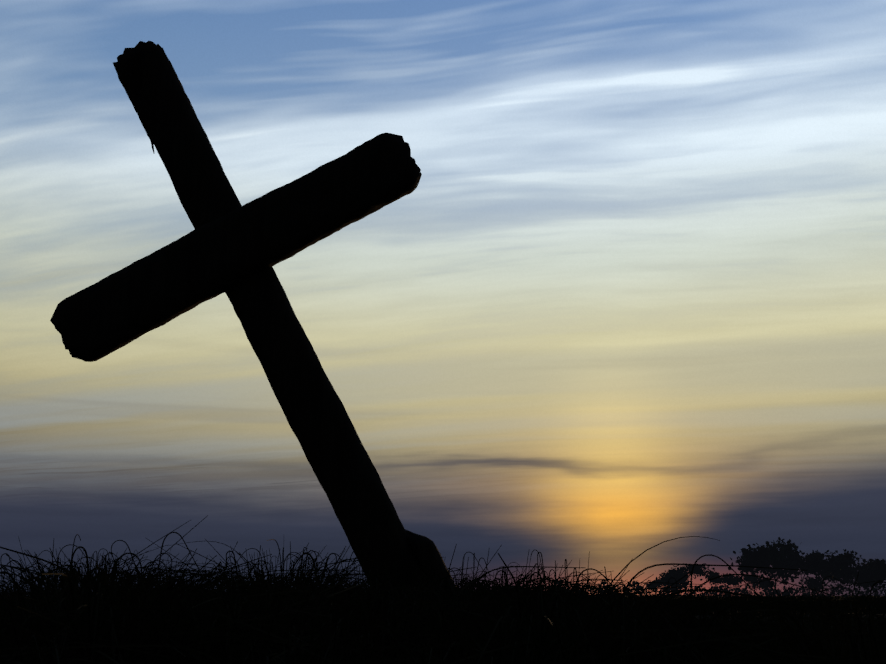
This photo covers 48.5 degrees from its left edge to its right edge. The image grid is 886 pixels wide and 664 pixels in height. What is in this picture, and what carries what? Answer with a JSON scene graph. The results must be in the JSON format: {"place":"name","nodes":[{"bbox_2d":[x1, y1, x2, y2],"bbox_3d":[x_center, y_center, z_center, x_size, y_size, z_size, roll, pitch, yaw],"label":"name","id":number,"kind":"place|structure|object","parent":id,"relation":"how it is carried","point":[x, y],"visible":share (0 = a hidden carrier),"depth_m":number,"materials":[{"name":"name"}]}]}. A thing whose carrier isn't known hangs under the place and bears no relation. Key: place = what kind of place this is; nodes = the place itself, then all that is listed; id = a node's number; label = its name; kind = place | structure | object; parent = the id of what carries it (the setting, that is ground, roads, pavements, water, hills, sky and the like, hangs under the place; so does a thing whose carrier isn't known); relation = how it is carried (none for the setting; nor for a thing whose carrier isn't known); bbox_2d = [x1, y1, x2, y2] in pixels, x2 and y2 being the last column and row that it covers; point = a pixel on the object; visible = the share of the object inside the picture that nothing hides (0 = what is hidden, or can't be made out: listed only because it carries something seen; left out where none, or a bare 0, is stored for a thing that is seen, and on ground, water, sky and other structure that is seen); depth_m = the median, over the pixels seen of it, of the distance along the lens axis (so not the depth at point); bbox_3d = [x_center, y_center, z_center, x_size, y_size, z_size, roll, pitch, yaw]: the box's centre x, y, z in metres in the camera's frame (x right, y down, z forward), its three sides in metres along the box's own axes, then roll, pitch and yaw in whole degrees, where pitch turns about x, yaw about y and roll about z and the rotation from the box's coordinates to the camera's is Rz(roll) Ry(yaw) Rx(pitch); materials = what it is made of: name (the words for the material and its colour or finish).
{"place":"outdoors","nodes":[
{"label":"outdoors","id":0,"kind":"place"},
{"bbox_2d":[0,0,885,595],"label":"sky","id":1,"kind":"structure","parent":0,"point":[627,298],"materials":[{"name":"blue"}]},
{"bbox_2d":[29,596,885,631],"bbox_3d":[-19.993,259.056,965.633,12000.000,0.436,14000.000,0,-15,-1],"label":"ground","id":2,"kind":"structure","parent":0,"point":[776,615],"depth_m":6.84,"materials":[{"name":"soil"}]},
{"bbox_2d":[50,41,455,598],"bbox_3d":[-0.386,0.289,2.962,1.598,2.622,0.201,0,-15,-1],"label":"wooden cross","id":3,"kind":"object","parent":2,"relation":"on","point":[232,248],"visible":0.88,"depth_m":3.01,"materials":[{"name":"black wood"}]},
{"bbox_2d":[0,515,885,663],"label":"grass tussocks","id":4,"kind":"object","parent":2,"relation":"on","point":[68,618],"depth_m":1.77,"materials":[{"name":"black plant"}]},
{"bbox_2d":[648,578,668,592],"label":"tree","id":5,"kind":"object","parent":2,"relation":"on","point":[658,584],"visible":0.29,"depth_m":370.31,"materials":[{"name":"black plant"}]},
{"bbox_2d":[476,578,885,597],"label":"hedge row","id":6,"kind":"object","parent":2,"relation":"on","point":[767,590],"visible":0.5,"depth_m":279.54,"materials":[{"name":"black plant"}]},
{"bbox_2d":[654,563,714,589],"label":"tree","id":7,"kind":"object","parent":2,"relation":"on","point":[678,573],"visible":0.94,"depth_m":309.86,"materials":[{"name":"black plant"}]},
{"bbox_2d":[705,571,745,589],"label":"tree","id":8,"kind":"object","parent":2,"relation":"on","point":[729,580],"visible":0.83,"depth_m":328.29,"materials":[{"name":"black plant"}]},
{"bbox_2d":[741,573,777,592],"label":"tree","id":9,"kind":"object","parent":2,"relation":"on","point":[747,578],"visible":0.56,"depth_m":376.68,"materials":[{"name":"black plant"}]},
{"bbox_2d":[728,537,804,592],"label":"tree","id":10,"kind":"object","parent":2,"relation":"on","point":[767,556],"visible":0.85,"depth_m":301.34,"materials":[{"name":"black plant"}]},
{"bbox_2d":[781,550,829,590],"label":"tree","id":11,"kind":"object","parent":2,"relation":"on","point":[813,562],"visible":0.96,"depth_m":293.88,"materials":[{"name":"black plant"}]},
{"bbox_2d":[802,568,855,593],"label":"tree","id":12,"kind":"object","parent":2,"relation":"on","point":[815,581],"visible":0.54,"depth_m":355.21,"materials":[{"name":"black plant"}]},
{"bbox_2d":[817,549,885,596],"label":"tree","id":13,"kind":"object","parent":2,"relation":"on","point":[874,570],"visible":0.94,"depth_m":296.27,"materials":[{"name":"black plant"}]},
{"bbox_2d":[849,560,885,590],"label":"tree","id":14,"kind":"object","parent":2,"relation":"on","point":[859,581],"visible":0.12,"depth_m":314.58,"materials":[{"name":"black plant"}]}
]}

